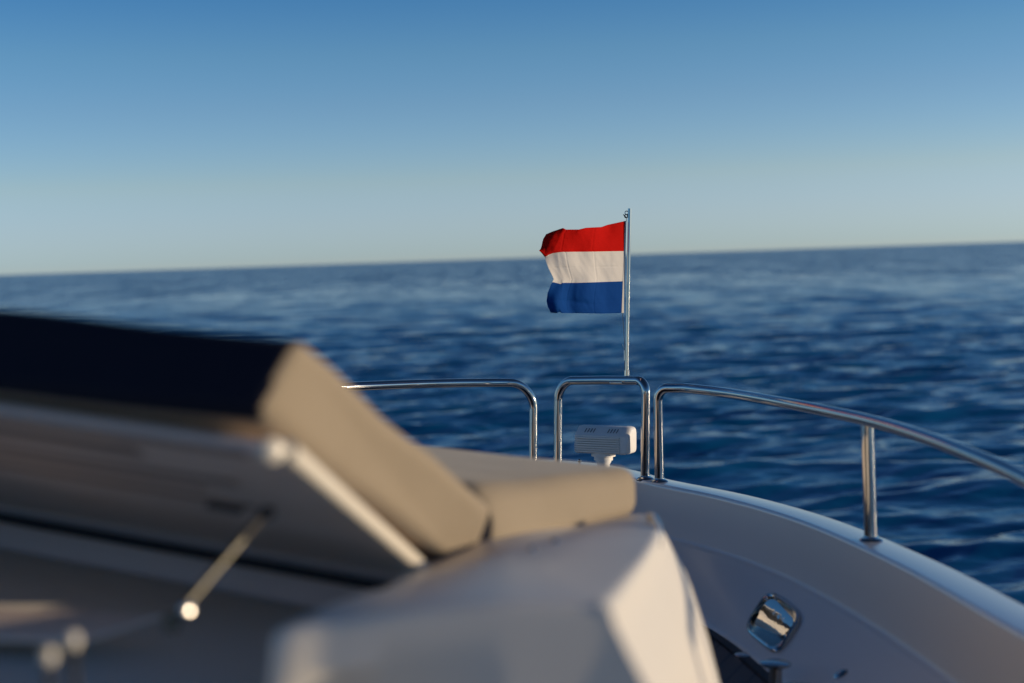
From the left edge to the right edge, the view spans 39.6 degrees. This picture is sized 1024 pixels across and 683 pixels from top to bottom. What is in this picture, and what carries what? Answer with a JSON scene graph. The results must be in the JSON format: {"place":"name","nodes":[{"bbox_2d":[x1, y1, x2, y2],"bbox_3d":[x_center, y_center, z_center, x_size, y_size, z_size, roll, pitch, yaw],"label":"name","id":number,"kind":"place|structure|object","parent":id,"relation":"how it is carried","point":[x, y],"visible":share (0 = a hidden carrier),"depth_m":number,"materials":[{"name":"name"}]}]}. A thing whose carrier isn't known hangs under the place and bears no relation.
{"place":"outdoors","nodes":[
{"label":"outdoors","id":0,"kind":"place"},
{"bbox_2d":[0,241,1023,604],"bbox_3d":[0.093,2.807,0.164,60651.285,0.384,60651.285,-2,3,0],"label":"sea","id":1,"kind":"structure","parent":0,"point":[928,337],"depth_m":40.67,"materials":[{"name":"blue liquid"}]},
{"bbox_2d":[0,461,1023,682],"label":"motor yacht","id":2,"kind":"object","parent":1,"relation":"on","point":[624,599],"visible":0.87,"depth_m":2.28,"materials":[{"name":"white plastic"}]},
{"bbox_2d":[40,647,56,682],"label":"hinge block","id":3,"kind":"structure","parent":2,"relation":"on","point":[48,655],"depth_m":1.30,"materials":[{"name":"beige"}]},
{"bbox_2d":[65,632,80,682],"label":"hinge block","id":4,"kind":"structure","parent":2,"relation":"on","point":[72,641],"depth_m":1.34,"materials":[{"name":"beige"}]},
{"bbox_2d":[0,608,160,643],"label":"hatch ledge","id":5,"kind":"object","parent":2,"relation":"on","point":[33,626],"visible":0.98,"depth_m":1.85,"materials":[{"name":"white plastic"}]},
{"bbox_2d":[0,309,635,631],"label":"sun lounger","id":6,"kind":"object","parent":2,"relation":"on","point":[279,446],"visible":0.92,"depth_m":1.83,"materials":[{"name":"beige fabric"}]},
{"bbox_2d":[348,378,537,457],"bbox_3d":[-0.909,0.383,4.670,0.310,0.451,2.986,1,4,38],"label":"bow rail","id":7,"kind":"object","parent":2,"relation":"attached to","point":[525,389],"visible":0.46,"depth_m":5.60,"materials":[{"name":"silver metal"}]},
{"bbox_2d":[528,546,535,550],"bbox_3d":[0.030,0.316,2.160,0.014,0.010,0.014,0,1,0],"label":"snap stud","id":8,"kind":"object","parent":2,"relation":"on","point":[531,548],"visible":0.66,"depth_m":2.16,"materials":[{"name":"silver metal"}]},
{"bbox_2d":[554,376,653,480],"bbox_3d":[0.344,0.322,5.524,0.087,0.396,0.564,-5,4,-40],"label":"pulpit rail","id":9,"kind":"object","parent":2,"relation":"attached to","point":[639,381],"visible":0.85,"depth_m":5.41,"materials":[{"name":"silver metal"}]},
{"bbox_2d":[610,208,630,384],"bbox_3d":[0.423,-0.170,5.404,0.120,0.669,0.053,-4,4,-36],"label":"flagpole","id":10,"kind":"object","parent":9,"relation":"attached to","point":[626,362],"visible":0.92,"depth_m":5.42,"materials":[{"name":"silver metal"}]},
{"bbox_2d":[539,221,625,313],"bbox_3d":[0.260,-0.275,5.349,0.402,0.350,0.102,-4,4,-33],"label":"flag","id":11,"kind":"object","parent":10,"relation":"hanging from","point":[586,266],"visible":1,"depth_m":5.31,"materials":[{"name":"multicoloured fabric"}]},
{"bbox_2d":[574,425,635,466],"bbox_3d":[0.359,0.597,5.416,0.218,0.552,0.139,0,4,23],"label":"searchlight","id":12,"kind":"object","parent":2,"relation":"attached to","point":[603,445],"visible":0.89,"depth_m":5.38,"materials":[{"name":"white plastic"}]},
{"bbox_2d":[646,513,662,547],"bbox_3d":[0.257,0.359,2.532,0.025,0.051,0.385,-2,3,4],"label":"grab rail","id":13,"kind":"object","parent":2,"relation":"attached to","point":[654,517],"visible":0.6,"depth_m":2.62,"materials":[{"name":"silver metal"}]},
{"bbox_2d":[747,593,800,652],"bbox_3d":[0.766,0.839,4.108,0.161,0.152,0.432,0,1,0],"label":"fairlead","id":14,"kind":"object","parent":2,"relation":"attached to","point":[773,622],"visible":1,"depth_m":4.23,"materials":[{"name":"silver metal"}]},
{"bbox_2d":[760,659,791,682],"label":"mooring bollard","id":15,"kind":"object","parent":2,"relation":"on","point":[775,667],"visible":1,"depth_m":3.61,"materials":[{"name":"silver metal"}]},
{"bbox_2d":[651,383,1023,541],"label":"bow rail","id":16,"kind":"object","parent":2,"relation":"attached to","point":[870,423],"visible":1,"depth_m":3.92,"materials":[{"name":"silver metal"}]},
{"bbox_2d":[833,669,847,678],"bbox_3d":[0.819,0.829,3.541,0.038,0.027,0.040,0,1,0],"label":"deck drain","id":17,"kind":"object","parent":2,"relation":"on","point":[839,673],"visible":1,"depth_m":3.53,"materials":[{"name":"silver metal"}]},
{"bbox_2d":[0,0,1023,274],"label":"sky","id":18,"kind":"structure","parent":0,"point":[136,135],"materials":[{"name":"blue"}]},
{"bbox_2d":[734,652,750,657],"bbox_3d":[0.656,0.886,4.017,0.056,0.007,0.056,0,1,0],"label":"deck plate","id":19,"kind":"object","parent":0,"point":[741,654],"visible":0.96,"depth_m":4.01,"materials":[{"name":"silver metal"}]}
]}

